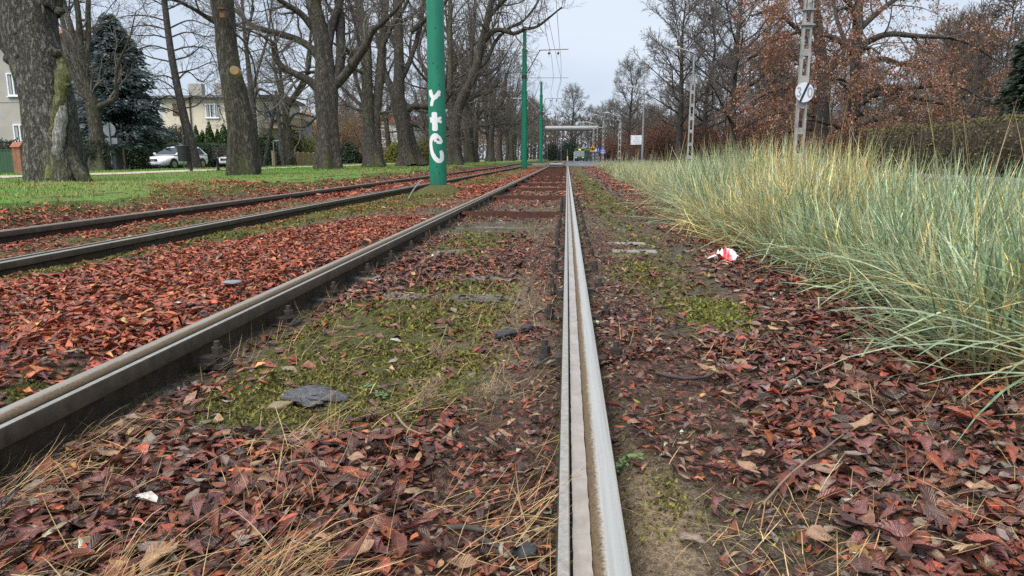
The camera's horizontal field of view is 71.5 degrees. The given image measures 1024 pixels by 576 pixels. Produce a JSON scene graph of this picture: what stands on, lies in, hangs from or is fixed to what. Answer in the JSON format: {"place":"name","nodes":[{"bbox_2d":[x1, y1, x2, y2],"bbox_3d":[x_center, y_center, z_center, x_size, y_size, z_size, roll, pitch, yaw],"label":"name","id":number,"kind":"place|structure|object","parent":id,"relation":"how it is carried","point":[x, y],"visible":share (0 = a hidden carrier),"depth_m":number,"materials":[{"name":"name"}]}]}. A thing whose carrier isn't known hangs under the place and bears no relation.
{"place":"outdoors","nodes":[
{"label":"outdoors","id":0,"kind":"place"},
{"bbox_2d":[0,29,91,144],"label":"grey house","id":1,"kind":"structure","parent":0,"point":[10,125],"depth_m":44.22,"materials":[{"name":"grey paint"}]},
{"bbox_2d":[0,160,483,177],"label":"path","id":2,"kind":"structure","parent":0,"point":[7,176],"depth_m":23.61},
{"bbox_2d":[0,159,537,210],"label":"lawn","id":3,"kind":"structure","parent":0,"point":[107,197],"depth_m":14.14,"materials":[{"name":"green plant"}]},
{"bbox_2d":[0,149,13,173],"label":"green gate","id":4,"kind":"structure","parent":3,"relation":"on","point":[6,162],"depth_m":27.61,"materials":[{"name":"green metal"}]},
{"bbox_2d":[10,142,22,172],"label":"brick pillar","id":5,"kind":"structure","parent":3,"relation":"on","point":[17,157],"depth_m":27.35,"materials":[{"name":"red brick"}]},
{"bbox_2d":[0,0,109,181],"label":"chestnut tree","id":6,"kind":"object","parent":3,"relation":"on","point":[35,60],"visible":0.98,"depth_m":13.79,"materials":[{"name":"brown plant"}]},
{"bbox_2d":[59,0,169,170],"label":"park tree","id":7,"kind":"object","parent":3,"relation":"on","point":[80,54],"visible":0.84,"depth_m":30.83,"materials":[{"name":"brown plant"}]},
{"bbox_2d":[113,123,127,169],"bbox_3d":[-19.674,-7.065,35.837,0.827,2.400,0.496,1,10,4],"label":"gate post","id":8,"kind":"object","parent":3,"relation":"on","point":[121,160],"visible":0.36,"depth_m":35.80,"materials":[{"name":"brick"}]},
{"bbox_2d":[82,0,249,168],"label":"park tree","id":9,"kind":"object","parent":3,"relation":"on","point":[175,77],"visible":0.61,"depth_m":36.88,"materials":[{"name":"brown plant"}]},
{"bbox_2d":[159,0,319,175],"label":"chestnut tree","id":10,"kind":"object","parent":3,"relation":"on","point":[242,156],"visible":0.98,"depth_m":19.23,"materials":[{"name":"brown plant"}]},
{"bbox_2d":[198,0,311,167],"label":"park tree","id":11,"kind":"object","parent":3,"relation":"on","point":[252,95],"visible":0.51,"depth_m":32.92,"materials":[{"name":"brown plant"}]},
{"bbox_2d":[258,133,280,165],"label":"ivy column","id":12,"kind":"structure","parent":3,"relation":"on","point":[262,137],"depth_m":45.58,"materials":[{"name":"green plant"}]},
{"bbox_2d":[262,90,285,166],"bbox_3d":[-13.438,-8.805,40.171,1.652,4.614,0.728,3,11,17],"label":"utility pole","id":13,"kind":"object","parent":3,"relation":"on","point":[281,145],"visible":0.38,"depth_m":40.05,"materials":[{"name":"brown wood"}]},
{"bbox_2d":[217,0,360,165],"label":"park tree","id":14,"kind":"object","parent":3,"relation":"on","point":[290,157],"visible":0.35,"depth_m":46.68,"materials":[{"name":"brown plant"}]},
{"bbox_2d":[187,0,425,169],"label":"chestnut tree","id":15,"kind":"object","parent":3,"relation":"on","point":[327,82],"visible":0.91,"depth_m":27.72,"materials":[{"name":"brown plant"}]},
{"bbox_2d":[340,141,362,163],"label":"garden bush","id":16,"kind":"object","parent":3,"relation":"on","point":[350,153],"visible":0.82,"depth_m":61.40,"materials":[{"name":"green plant"}]},
{"bbox_2d":[296,1,424,162],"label":"park tree","id":17,"kind":"object","parent":3,"relation":"on","point":[345,91],"visible":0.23,"depth_m":61.41,"materials":[{"name":"brown plant"}]},
{"bbox_2d":[306,0,422,166],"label":"chestnut tree","id":18,"kind":"object","parent":3,"relation":"on","point":[373,156],"visible":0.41,"depth_m":35.80,"materials":[{"name":"brown plant"}]},
{"bbox_2d":[338,11,426,147],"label":"park tree","id":19,"kind":"object","parent":3,"relation":"on","point":[387,137],"visible":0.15,"depth_m":75.34,"materials":[{"name":"brown plant"}]},
{"bbox_2d":[383,142,397,162],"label":"garden bush","id":20,"kind":"object","parent":3,"relation":"on","point":[390,154],"visible":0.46,"depth_m":71.08,"materials":[{"name":"green plant"}]},
{"bbox_2d":[348,0,479,165],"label":"chestnut tree","id":21,"kind":"object","parent":3,"relation":"on","point":[409,152],"visible":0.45,"depth_m":39.67,"materials":[{"name":"brown plant"}]},
{"bbox_2d":[345,0,547,129],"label":"chestnut tree","id":22,"kind":"object","parent":3,"relation":"on","point":[423,66],"visible":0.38,"depth_m":51.01,"materials":[{"name":"brown plant"}]},
{"bbox_2d":[403,1,503,153],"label":"chestnut tree","id":23,"kind":"object","parent":3,"relation":"on","point":[424,114],"visible":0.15,"depth_m":63.02,"materials":[{"name":"brown plant"}]},
{"bbox_2d":[382,0,529,162],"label":"chestnut tree","id":24,"kind":"object","parent":3,"relation":"on","point":[426,92],"visible":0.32,"depth_m":56.77,"materials":[{"name":"brown plant"}]},
{"bbox_2d":[415,0,515,162],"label":"chestnut tree","id":25,"kind":"object","parent":3,"relation":"on","point":[470,155],"visible":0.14,"depth_m":71.14,"materials":[{"name":"brown plant"}]},
{"bbox_2d":[419,20,537,161],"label":"chestnut tree","id":26,"kind":"object","parent":3,"relation":"on","point":[475,134],"visible":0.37,"depth_m":78.22,"materials":[{"name":"brown plant"}]},
{"bbox_2d":[411,0,585,164],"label":"chestnut tree","id":27,"kind":"object","parent":3,"relation":"on","point":[476,65],"visible":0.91,"depth_m":45.87,"materials":[{"name":"brown plant"}]},
{"bbox_2d":[459,19,537,161],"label":"chestnut tree","id":28,"kind":"object","parent":3,"relation":"on","point":[491,156],"visible":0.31,"depth_m":86.58,"materials":[{"name":"brown plant"}]},
{"bbox_2d":[461,28,539,160],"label":"chestnut tree","id":29,"kind":"object","parent":3,"relation":"on","point":[486,132],"visible":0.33,"depth_m":92.72,"materials":[{"name":"brown plant"}]},
{"bbox_2d":[476,52,538,160],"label":"chestnut tree","id":30,"kind":"object","parent":3,"relation":"on","point":[499,151],"visible":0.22,"depth_m":102.07,"materials":[{"name":"brown plant"}]},
{"bbox_2d":[480,61,539,160],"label":"chestnut tree","id":31,"kind":"object","parent":3,"relation":"on","point":[507,148],"visible":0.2,"depth_m":119.47,"materials":[{"name":"brown plant"}]},
{"bbox_2d":[476,26,555,160],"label":"chestnut tree","id":32,"kind":"object","parent":3,"relation":"on","point":[511,157],"visible":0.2,"depth_m":110.48,"materials":[{"name":"brown plant"}]},
{"bbox_2d":[89,162,504,175],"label":"lawn grass","id":33,"kind":"structure","parent":0,"point":[389,167],"depth_m":29.62,"materials":[{"name":"green plant"}]},
{"bbox_2d":[0,159,1023,575],"bbox_3d":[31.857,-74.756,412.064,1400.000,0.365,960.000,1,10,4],"label":"ground","id":34,"kind":"structure","parent":0,"point":[668,549],"depth_m":1.92,"materials":[{"name":"soil"}]},
{"bbox_2d":[0,138,117,170],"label":"dark hedge","id":35,"kind":"object","parent":34,"relation":"on","point":[90,148],"visible":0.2,"depth_m":30.63,"materials":[{"name":"green plant"}]},
{"bbox_2d":[71,12,181,151],"bbox_3d":[-20.104,-9.750,35.996,6.027,7.924,5.790,1,10,4],"label":"blue spruce","id":36,"kind":"object","parent":34,"relation":"on","point":[138,132],"visible":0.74,"depth_m":35.27,"materials":[{"name":"green plant"}]},
{"bbox_2d":[126,145,151,169],"bbox_3d":[-22.358,-7.990,41.428,2.257,2.443,2.015,1,10,4],"label":"garden bush","id":37,"kind":"object","parent":34,"relation":"on","point":[137,158],"visible":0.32,"depth_m":41.13,"materials":[{"name":"green plant"}]},
{"bbox_2d":[176,139,192,171],"bbox_3d":[-11.315,-4.518,24.496,0.450,1.224,0.450,1,10,4],"label":"litter bin","id":38,"kind":"object","parent":34,"relation":"on","point":[183,152],"visible":1,"depth_m":24.35,"materials":[{"name":"metal"}]},
{"bbox_2d":[144,141,226,167],"bbox_3d":[-24.277,-9.986,53.532,1.656,2.303,9.860,8,13,37],"label":"ivy hedge","id":39,"kind":"object","parent":34,"relation":"on","point":[206,148],"visible":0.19,"depth_m":54.15,"materials":[{"name":"green plant"}]},
{"bbox_2d":[153,83,305,156],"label":"cream house","id":40,"kind":"structure","parent":34,"relation":"on","point":[196,114],"depth_m":66.71,"materials":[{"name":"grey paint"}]},
{"bbox_2d":[0,160,555,275],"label":"tram track","id":41,"kind":"structure","parent":34,"relation":"on","point":[67,255],"depth_m":7.29,"materials":[{"name":"grey metal"}]},
{"bbox_2d":[0,216,571,519],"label":"dry straw","id":42,"kind":"object","parent":34,"relation":"on","point":[469,220],"visible":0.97,"depth_m":1.89,"materials":[{"name":"beige plant"}]},
{"bbox_2d":[271,151,313,165],"bbox_3d":[-15.532,-9.184,51.028,0.090,1.220,12.292,-1,10,-3],"label":"garden fence","id":43,"kind":"object","parent":34,"relation":"on","point":[304,160],"visible":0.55,"depth_m":53.09,"materials":[{"name":"beige wood"}]},
{"bbox_2d":[284,130,315,164],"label":"garden bush","id":44,"kind":"object","parent":34,"relation":"on","point":[300,147],"visible":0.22,"depth_m":73.07,"materials":[{"name":"green plant"}]},
{"bbox_2d":[0,305,628,575],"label":"dry straw","id":45,"kind":"object","parent":34,"relation":"on","point":[314,548],"visible":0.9,"depth_m":1.33,"materials":[{"name":"beige plant"}]},
{"bbox_2d":[281,385,350,406],"bbox_3d":[-0.613,0.340,2.239,0.218,0.032,0.182,6,10,-8],"label":"grey stone","id":46,"kind":"object","parent":34,"relation":"on","point":[308,395],"visible":0.96,"depth_m":2.21,"materials":[{"name":"grey stone"}]},
{"bbox_2d":[0,160,632,575],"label":"tram track","id":47,"kind":"structure","parent":34,"relation":"on","point":[32,424],"depth_m":2.29,"materials":[{"name":"grey metal"}]},
{"bbox_2d":[311,101,362,154],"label":"garden shrub","id":48,"kind":"object","parent":34,"relation":"on","point":[342,133],"visible":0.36,"depth_m":79.33,"materials":[{"name":"brown plant"}]},
{"bbox_2d":[25,175,702,246],"bbox_3d":[-0.276,-2.543,17.899,6.508,0.123,24.017,1,10,4],"label":"moss","id":49,"kind":"object","parent":34,"relation":"on","point":[276,224],"visible":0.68,"depth_m":8.62,"materials":[{"name":"green plant"}]},
{"bbox_2d":[0,180,787,268],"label":"leaf litter","id":50,"kind":"object","parent":34,"relation":"on","point":[338,235],"visible":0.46,"depth_m":6.71,"materials":[{"name":"brown plant"}]},
{"bbox_2d":[160,110,674,159],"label":"wood","id":51,"kind":"object","parent":34,"relation":"on","point":[530,149],"visible":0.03,"depth_m":244.87,"materials":[{"name":"brown plant"}]},
{"bbox_2d":[192,164,654,198],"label":"leaf litter","id":52,"kind":"object","parent":34,"relation":"on","point":[476,188],"visible":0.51,"depth_m":18.12,"materials":[{"name":"brown plant"}]},
{"bbox_2d":[407,371,445,414],"bbox_3d":[-0.247,0.313,2.081,0.101,0.132,0.102,10,14,42],"label":"dried weed","id":53,"kind":"object","parent":34,"relation":"on","point":[426,396],"visible":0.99,"depth_m":2.08,"materials":[{"name":"plant"}]},
{"bbox_2d":[426,0,446,185],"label":"tram mast","id":54,"kind":"object","parent":34,"relation":"on","point":[436,86],"visible":0.96,"depth_m":14.52,"materials":[{"name":"green metal"}]},
{"bbox_2d":[415,184,463,193],"bbox_3d":[-1.524,-2.082,15.016,1.145,0.259,0.946,1,10,4],"label":"moss mound","id":55,"kind":"object","parent":34,"relation":"on","point":[444,189],"visible":0.73,"depth_m":14.75,"materials":[{"name":"green plant"}]},
{"bbox_2d":[473,376,504,414],"bbox_3d":[-0.062,0.317,2.110,0.096,0.123,0.120,1,10,4],"label":"dried weed","id":56,"kind":"object","parent":34,"relation":"on","point":[487,391],"visible":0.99,"depth_m":2.10,"materials":[{"name":"plant"}]},
{"bbox_2d":[0,248,1009,373],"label":"leaf litter","id":57,"kind":"object","parent":34,"relation":"on","point":[28,301],"visible":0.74,"depth_m":3.35,"materials":[{"name":"brown plant"}]},
{"bbox_2d":[0,232,1023,558],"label":"moss","id":58,"kind":"object","parent":34,"relation":"on","point":[472,358],"visible":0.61,"depth_m":2.64,"materials":[{"name":"green plant"}]},
{"bbox_2d":[0,328,1023,575],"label":"leaf litter","id":59,"kind":"object","parent":34,"relation":"on","point":[152,498],"visible":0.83,"depth_m":1.62,"materials":[{"name":"brown plant"}]},
{"bbox_2d":[446,524,503,532],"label":"twig","id":60,"kind":"object","parent":59,"relation":"on","point":[459,527],"visible":0.89,"depth_m":1.36,"materials":[{"name":"grey wood"}]},
{"bbox_2d":[511,541,537,560],"bbox_3d":[0.022,0.461,1.246,0.047,0.022,0.042,1,10,4],"label":"dark stone","id":61,"kind":"object","parent":59,"relation":"on","point":[527,548],"visible":0.96,"depth_m":1.23,"materials":[{"name":"grey stone"}]},
{"bbox_2d":[655,371,715,379],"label":"twig","id":62,"kind":"object","parent":59,"relation":"on","point":[663,374],"visible":0.97,"depth_m":2.15,"materials":[{"name":"grey wood"}]},
{"bbox_2d":[757,434,843,509],"bbox_3d":[0.640,0.388,1.553,0.011,0.021,0.530,9,14,40],"label":"twig","id":63,"kind":"object","parent":59,"relation":"on","point":[783,481],"visible":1,"depth_m":1.49,"materials":[{"name":"brown wood"}]},
{"bbox_2d":[1,213,1023,575],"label":"leaf crumbs","id":64,"kind":"object","parent":34,"relation":"on","point":[547,423],"visible":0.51,"depth_m":2.09,"materials":[{"name":"brown plant"}]},
{"bbox_2d":[487,26,567,168],"bbox_3d":[0.965,-12.421,47.324,5.526,9.500,0.403,1,10,4],"label":"tram mast","id":65,"kind":"object","parent":34,"relation":"on","point":[524,71],"visible":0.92,"depth_m":47.11,"materials":[{"name":"green metal"}]},
{"bbox_2d":[512,82,558,164],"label":"tram mast","id":66,"kind":"object","parent":34,"relation":"on","point":[541,133],"visible":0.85,"depth_m":75.24,"materials":[{"name":"green metal"}]},
{"bbox_2d":[556,138,580,160],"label":"evergreen bush","id":67,"kind":"object","parent":34,"relation":"on","point":[562,151],"visible":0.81,"depth_m":188.58,"materials":[{"name":"green plant"}]},
{"bbox_2d":[549,82,597,145],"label":"bare tree","id":68,"kind":"object","parent":34,"relation":"on","point":[574,97],"visible":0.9,"depth_m":211.94,"materials":[{"name":"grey plant"}]},
{"bbox_2d":[544,126,605,160],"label":"pipe bridge","id":69,"kind":"structure","parent":34,"relation":"on","point":[568,128],"depth_m":149.56,"materials":[{"name":"silver metal"}]},
{"bbox_2d":[583,104,616,159],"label":"bare tree","id":70,"kind":"object","parent":34,"relation":"on","point":[602,114],"visible":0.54,"depth_m":203.04,"materials":[{"name":"grey plant"}]},
{"bbox_2d":[591,98,632,160],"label":"bare tree","id":71,"kind":"object","parent":34,"relation":"on","point":[614,121],"visible":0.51,"depth_m":148.21,"materials":[{"name":"grey plant"}]},
{"bbox_2d":[603,134,635,160],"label":"brown shrub","id":72,"kind":"object","parent":34,"relation":"on","point":[617,153],"visible":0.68,"depth_m":119.60,"materials":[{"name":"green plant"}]},
{"bbox_2d":[595,53,659,162],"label":"bare tree","id":73,"kind":"object","parent":34,"relation":"on","point":[628,68],"visible":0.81,"depth_m":98.11,"materials":[{"name":"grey plant"}]},
{"bbox_2d":[637,119,685,162],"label":"brown shrub","id":74,"kind":"object","parent":34,"relation":"on","point":[655,149],"visible":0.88,"depth_m":69.36,"materials":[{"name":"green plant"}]},
{"bbox_2d":[674,46,695,160],"bbox_3d":[8.442,-8.511,35.165,1.125,6.586,0.200,1,10,4],"label":"lamp post","id":75,"kind":"object","parent":34,"relation":"on","point":[693,76],"visible":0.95,"depth_m":34.96,"materials":[{"name":"metal"}]},
{"bbox_2d":[626,0,749,163],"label":"bare tree","id":76,"kind":"object","parent":34,"relation":"on","point":[681,118],"visible":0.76,"depth_m":64.27,"materials":[{"name":"brown plant"}]},
{"bbox_2d":[670,123,715,162],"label":"brown shrub","id":77,"kind":"object","parent":34,"relation":"on","point":[695,141],"visible":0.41,"depth_m":76.84,"materials":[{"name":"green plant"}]},
{"bbox_2d":[646,0,761,162],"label":"bare tree","id":78,"kind":"object","parent":34,"relation":"on","point":[704,107],"visible":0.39,"depth_m":72.07,"materials":[{"name":"brown plant"}]},
{"bbox_2d":[695,121,740,159],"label":"brown shrub","id":79,"kind":"object","parent":34,"relation":"on","point":[715,140],"visible":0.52,"depth_m":65.42,"materials":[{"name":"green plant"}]},
{"bbox_2d":[707,245,737,260],"bbox_3d":[1.462,-0.224,4.967,0.224,0.135,0.137,1,10,4],"label":"wrapper","id":80,"kind":"object","parent":34,"relation":"on","point":[726,253],"visible":0.84,"depth_m":4.96,"materials":[{"name":"plastic"}]},
{"bbox_2d":[701,50,752,132],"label":"woodland tree","id":81,"kind":"object","parent":34,"relation":"on","point":[729,72],"visible":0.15,"depth_m":81.86,"materials":[{"name":"brown plant"}]},
{"bbox_2d":[651,0,812,157],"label":"bare tree","id":82,"kind":"object","parent":34,"relation":"on","point":[733,69],"visible":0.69,"depth_m":58.46,"materials":[{"name":"brown plant"}]},
{"bbox_2d":[715,113,782,161],"bbox_3d":[19.945,-12.556,59.469,5.255,5.059,5.435,-1,10,-6],"label":"brown shrub","id":83,"kind":"object","parent":34,"relation":"on","point":[743,137],"visible":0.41,"depth_m":59.01,"materials":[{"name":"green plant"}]},
{"bbox_2d":[741,28,800,133],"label":"woodland tree","id":84,"kind":"object","parent":34,"relation":"on","point":[770,73],"visible":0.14,"depth_m":76.97,"materials":[{"name":"brown plant"}]},
{"bbox_2d":[709,147,866,169],"bbox_3d":[20.675,-10.830,59.847,1.907,1.699,44.688,1,10,4],"label":"hedge","id":85,"kind":"object","parent":34,"relation":"on","point":[833,150],"visible":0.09,"depth_m":41.98,"materials":[{"name":"brown plant"}]},
{"bbox_2d":[714,0,884,158],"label":"oak tree","id":86,"kind":"object","parent":34,"relation":"on","point":[824,114],"visible":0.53,"depth_m":49.48,"materials":[{"name":"brown plant"}]},
{"bbox_2d":[793,0,815,156],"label":"lattice post","id":87,"kind":"object","parent":34,"relation":"on","point":[808,5],"visible":0.75,"depth_m":17.55,"materials":[{"name":"metal"}]},
{"bbox_2d":[795,82,813,101],"bbox_3d":[7.221,-4.847,17.618,0.496,0.492,0.113,-1,10,-8],"label":"speed sign","id":88,"kind":"object","parent":87,"relation":"attached to","point":[804,91],"visible":1,"depth_m":17.57,"materials":[{"name":"white metal"}]},
{"bbox_2d":[598,235,1023,575],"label":"dry straw","id":89,"kind":"object","parent":34,"relation":"on","point":[784,554],"visible":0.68,"depth_m":1.36,"materials":[{"name":"beige plant"}]},
{"bbox_2d":[600,60,1023,226],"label":"seed stalks","id":90,"kind":"object","parent":34,"relation":"on","point":[850,151],"visible":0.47,"depth_m":5.72,"materials":[{"name":"plant"}]},
{"bbox_2d":[609,129,1023,395],"bbox_3d":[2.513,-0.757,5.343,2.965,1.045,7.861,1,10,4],"label":"dune grass","id":91,"kind":"structure","parent":34,"relation":"on","point":[995,256],"depth_m":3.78,"materials":[{"name":"green plant"}]},
{"bbox_2d":[799,50,862,132],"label":"woodland tree","id":92,"kind":"object","parent":34,"relation":"on","point":[831,112],"visible":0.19,"depth_m":74.16,"materials":[{"name":"brown plant"}]},
{"bbox_2d":[641,174,1023,415],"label":"grass thatch","id":93,"kind":"object","parent":34,"relation":"on","point":[968,355],"depth_m":2.52,"materials":[{"name":"plant"}]},
{"bbox_2d":[709,181,1023,446],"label":"drooping grass","id":94,"kind":"structure","parent":34,"relation":"on","point":[972,345],"depth_m":2.31,"materials":[{"name":"plant"}]},
{"bbox_2d":[731,0,1014,152],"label":"oak tree","id":95,"kind":"object","parent":34,"relation":"on","point":[859,94],"visible":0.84,"depth_m":42.28,"materials":[{"name":"brown plant"}]},
{"bbox_2d":[853,112,1023,177],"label":"clipped hedge","id":96,"kind":"object","parent":34,"relation":"on","point":[979,132],"visible":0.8,"depth_m":28.34,"materials":[{"name":"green plant"}]},
{"bbox_2d":[899,10,978,124],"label":"woodland tree","id":97,"kind":"object","parent":34,"relation":"on","point":[942,31],"visible":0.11,"depth_m":67.99,"materials":[{"name":"brown plant"}]},
{"bbox_2d":[913,21,996,122],"bbox_3d":[35.296,-15.501,57.026,6.463,11.643,5.474,-1,10,-7],"label":"woodland tree","id":98,"kind":"object","parent":34,"relation":"on","point":[950,32],"visible":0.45,"depth_m":56.22,"materials":[{"name":"brown plant"}]},
{"bbox_2d":[917,2,1010,120],"bbox_3d":[38.546,-17.340,61.097,7.192,13.829,7.776,-7,12,-33],"label":"woodland tree","id":99,"kind":"object","parent":34,"relation":"on","point":[962,17],"visible":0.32,"depth_m":59.88,"materials":[{"name":"brown plant"}]},
{"bbox_2d":[926,0,1020,120],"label":"woodland tree","id":100,"kind":"object","parent":34,"relation":"on","point":[993,12],"visible":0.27,"depth_m":63.36,"materials":[{"name":"brown plant"}]},
{"bbox_2d":[952,28,1021,124],"bbox_3d":[39.712,-15.928,59.361,5.474,11.643,6.463,0,10,-2],"label":"woodland tree","id":101,"kind":"object","parent":34,"relation":"on","point":[984,68],"visible":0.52,"depth_m":58.33,"materials":[{"name":"brown plant"}]},
{"bbox_2d":[956,0,1023,114],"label":"woodland tree","id":102,"kind":"object","parent":34,"relation":"on","point":[1017,27],"visible":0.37,"depth_m":62.05,"materials":[{"name":"brown plant"}]},
{"bbox_2d":[992,40,1023,122],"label":"dark conifer","id":103,"kind":"object","parent":34,"relation":"on","point":[1014,91],"visible":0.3,"depth_m":37.38,"materials":[{"name":"green plant"}]},
{"bbox_2d":[59,0,1023,158],"label":"sky","id":104,"kind":"structure","parent":0,"point":[596,34],"materials":[{"name":"white"}]},
{"bbox_2d":[591,159,692,181],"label":"dune grass","id":105,"kind":"structure","parent":0,"point":[607,166],"depth_m":32.72,"materials":[{"name":"plant"}]},
{"bbox_2d":[566,160,1019,191],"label":"road","id":106,"kind":"structure","parent":0,"point":[580,163],"depth_m":80.10,"materials":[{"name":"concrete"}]},
{"label":"street","id":107,"kind":"structure","parent":0,"visible":0},
{"bbox_2d":[148,146,207,168],"bbox_3d":[-21.709,-8.443,45.979,2.130,1.530,4.574,2,11,12],"label":"parked car","id":108,"kind":"object","parent":107,"relation":"on","point":[167,158],"visible":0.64,"depth_m":44.83,"materials":[{"name":"silver metal"}]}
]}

